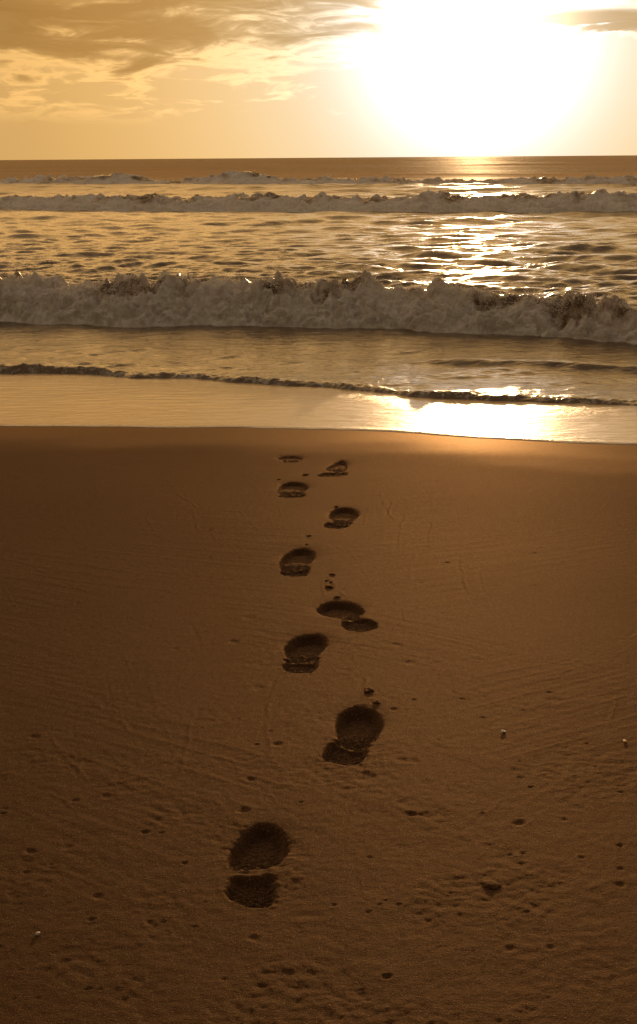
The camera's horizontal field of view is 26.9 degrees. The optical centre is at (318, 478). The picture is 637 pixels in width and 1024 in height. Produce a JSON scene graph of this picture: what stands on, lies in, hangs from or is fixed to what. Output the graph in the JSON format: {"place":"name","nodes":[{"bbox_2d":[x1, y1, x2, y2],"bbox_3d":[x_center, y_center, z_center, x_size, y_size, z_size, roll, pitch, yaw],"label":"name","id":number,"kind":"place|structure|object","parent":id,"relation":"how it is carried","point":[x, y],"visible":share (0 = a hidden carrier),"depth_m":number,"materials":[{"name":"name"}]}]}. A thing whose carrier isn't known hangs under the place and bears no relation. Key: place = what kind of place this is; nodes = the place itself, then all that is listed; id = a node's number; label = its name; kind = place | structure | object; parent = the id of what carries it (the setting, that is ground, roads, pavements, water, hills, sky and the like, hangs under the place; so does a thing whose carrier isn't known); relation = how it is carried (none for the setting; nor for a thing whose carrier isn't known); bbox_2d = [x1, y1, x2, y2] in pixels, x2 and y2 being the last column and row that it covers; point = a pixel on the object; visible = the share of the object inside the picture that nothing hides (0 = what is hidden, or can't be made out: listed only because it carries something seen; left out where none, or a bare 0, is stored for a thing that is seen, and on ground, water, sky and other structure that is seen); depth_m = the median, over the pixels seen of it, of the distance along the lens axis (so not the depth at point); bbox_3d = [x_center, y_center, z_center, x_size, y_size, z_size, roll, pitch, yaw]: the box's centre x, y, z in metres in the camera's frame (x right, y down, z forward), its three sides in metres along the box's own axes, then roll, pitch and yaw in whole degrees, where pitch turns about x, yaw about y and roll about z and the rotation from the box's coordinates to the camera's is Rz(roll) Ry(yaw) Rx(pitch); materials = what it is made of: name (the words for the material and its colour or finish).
{"place":"outdoors","nodes":[
{"label":"outdoors","id":0,"kind":"place"},
{"bbox_2d":[0,426,636,1023],"bbox_3d":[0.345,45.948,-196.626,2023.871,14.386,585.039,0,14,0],"label":"sand","id":1,"kind":"structure","parent":0,"point":[168,724],"depth_m":3.37,"materials":[{"name":"brown sand"}]},
{"bbox_2d":[225,825,290,908],"bbox_3d":[-0.120,0.782,2.658,0.126,0.048,0.358,0,14,0],"label":"footprint","id":2,"kind":"object","parent":1,"relation":"on","point":[262,847],"visible":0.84,"depth_m":2.71},
{"bbox_2d":[277,456,302,462],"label":"footprint","id":3,"kind":"object","parent":1,"relation":"on","point":[287,459],"visible":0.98,"depth_m":7.31},
{"bbox_2d":[277,483,308,497],"bbox_3d":[-0.121,0.062,6.408,0.151,0.041,0.390,0,14,0],"label":"footprint","id":4,"kind":"object","parent":1,"relation":"on","point":[294,490],"visible":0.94,"depth_m":6.48},
{"bbox_2d":[279,549,315,576],"bbox_3d":[-0.080,0.326,5.040,0.139,0.046,0.426,0,14,0],"label":"footprint","id":5,"kind":"object","parent":1,"relation":"on","point":[294,561],"visible":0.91,"depth_m":5.11},
{"bbox_2d":[282,636,327,673],"bbox_3d":[-0.038,0.533,3.959,0.134,0.047,0.360,0,14,0],"label":"footprint","id":6,"kind":"object","parent":1,"relation":"on","point":[304,650],"visible":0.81,"depth_m":4.04},
{"bbox_2d":[317,461,347,476],"bbox_3d":[0.075,-0.047,6.967,0.168,0.043,0.484,0,14,0],"label":"footprint","id":7,"kind":"object","parent":1,"relation":"on","point":[338,467],"visible":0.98,"depth_m":6.96},
{"bbox_2d":[324,508,358,528],"bbox_3d":[0.104,0.180,5.794,0.137,0.046,0.440,1,14,6],"label":"footprint","id":8,"kind":"object","parent":1,"relation":"on","point":[341,517],"visible":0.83,"depth_m":5.88},
{"bbox_2d":[317,603,377,631],"bbox_3d":[0.103,0.458,4.330,0.158,0.046,0.360,-6,15,-23],"label":"footprint","id":9,"kind":"object","parent":1,"relation":"on","point":[350,612],"visible":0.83,"depth_m":4.41},
{"bbox_2d":[322,709,382,765],"bbox_3d":[0.092,0.654,3.322,0.128,0.056,0.394,2,14,9],"label":"footprint","id":10,"kind":"object","parent":1,"relation":"on","point":[359,729],"visible":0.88,"depth_m":3.38},
{"bbox_2d":[364,687,373,692],"bbox_3d":[0.137,0.576,3.628,0.031,0.009,0.042,-3,14,-10],"label":"sand clod","id":11,"kind":"object","parent":1,"relation":"on","point":[368,689],"visible":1,"depth_m":3.62,"materials":[{"name":"brown sand"}]},
{"bbox_2d":[481,880,501,889],"bbox_3d":[0.332,0.778,2.553,0.040,0.006,0.032,8,16,30],"label":"pebble","id":12,"kind":"object","parent":1,"relation":"on","point":[493,884],"visible":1,"depth_m":2.55,"materials":[{"name":"brown stone"}]},
{"bbox_2d":[0,155,636,405],"bbox_3d":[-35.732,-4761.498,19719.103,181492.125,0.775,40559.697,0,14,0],"label":"sea","id":13,"kind":"structure","parent":0,"point":[551,255],"depth_m":22.40,"materials":[{"name":"brown liquid"}]},
{"bbox_2d":[0,262,636,343],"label":"breaking wave","id":14,"kind":"object","parent":13,"relation":"on","point":[365,299],"visible":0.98,"depth_m":14.07,"materials":[{"name":"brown liquid"}]},
{"bbox_2d":[0,184,636,213],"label":"breaking wave","id":15,"kind":"object","parent":13,"relation":"on","point":[603,200],"visible":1,"depth_m":43.63,"materials":[{"name":"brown liquid"}]},
{"bbox_2d":[0,170,636,184],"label":"breaking wave","id":16,"kind":"object","parent":13,"relation":"on","point":[237,177],"visible":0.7,"depth_m":72.92,"materials":[{"name":"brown liquid"}]},
{"bbox_2d":[0,373,636,443],"bbox_3d":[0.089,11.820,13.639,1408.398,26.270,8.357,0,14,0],"label":"swash water","id":17,"kind":"structure","parent":0,"point":[37,399],"depth_m":9.13,"materials":[{"name":"beige liquid"}]},
{"bbox_2d":[0,425,622,443],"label":"foam line","id":18,"kind":"object","parent":17,"relation":"on","point":[368,430],"visible":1,"depth_m":8.19,"materials":[{"name":"beige liquid"}]},
{"bbox_2d":[0,0,636,159],"label":"sky","id":19,"kind":"structure","parent":0,"point":[80,79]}
]}

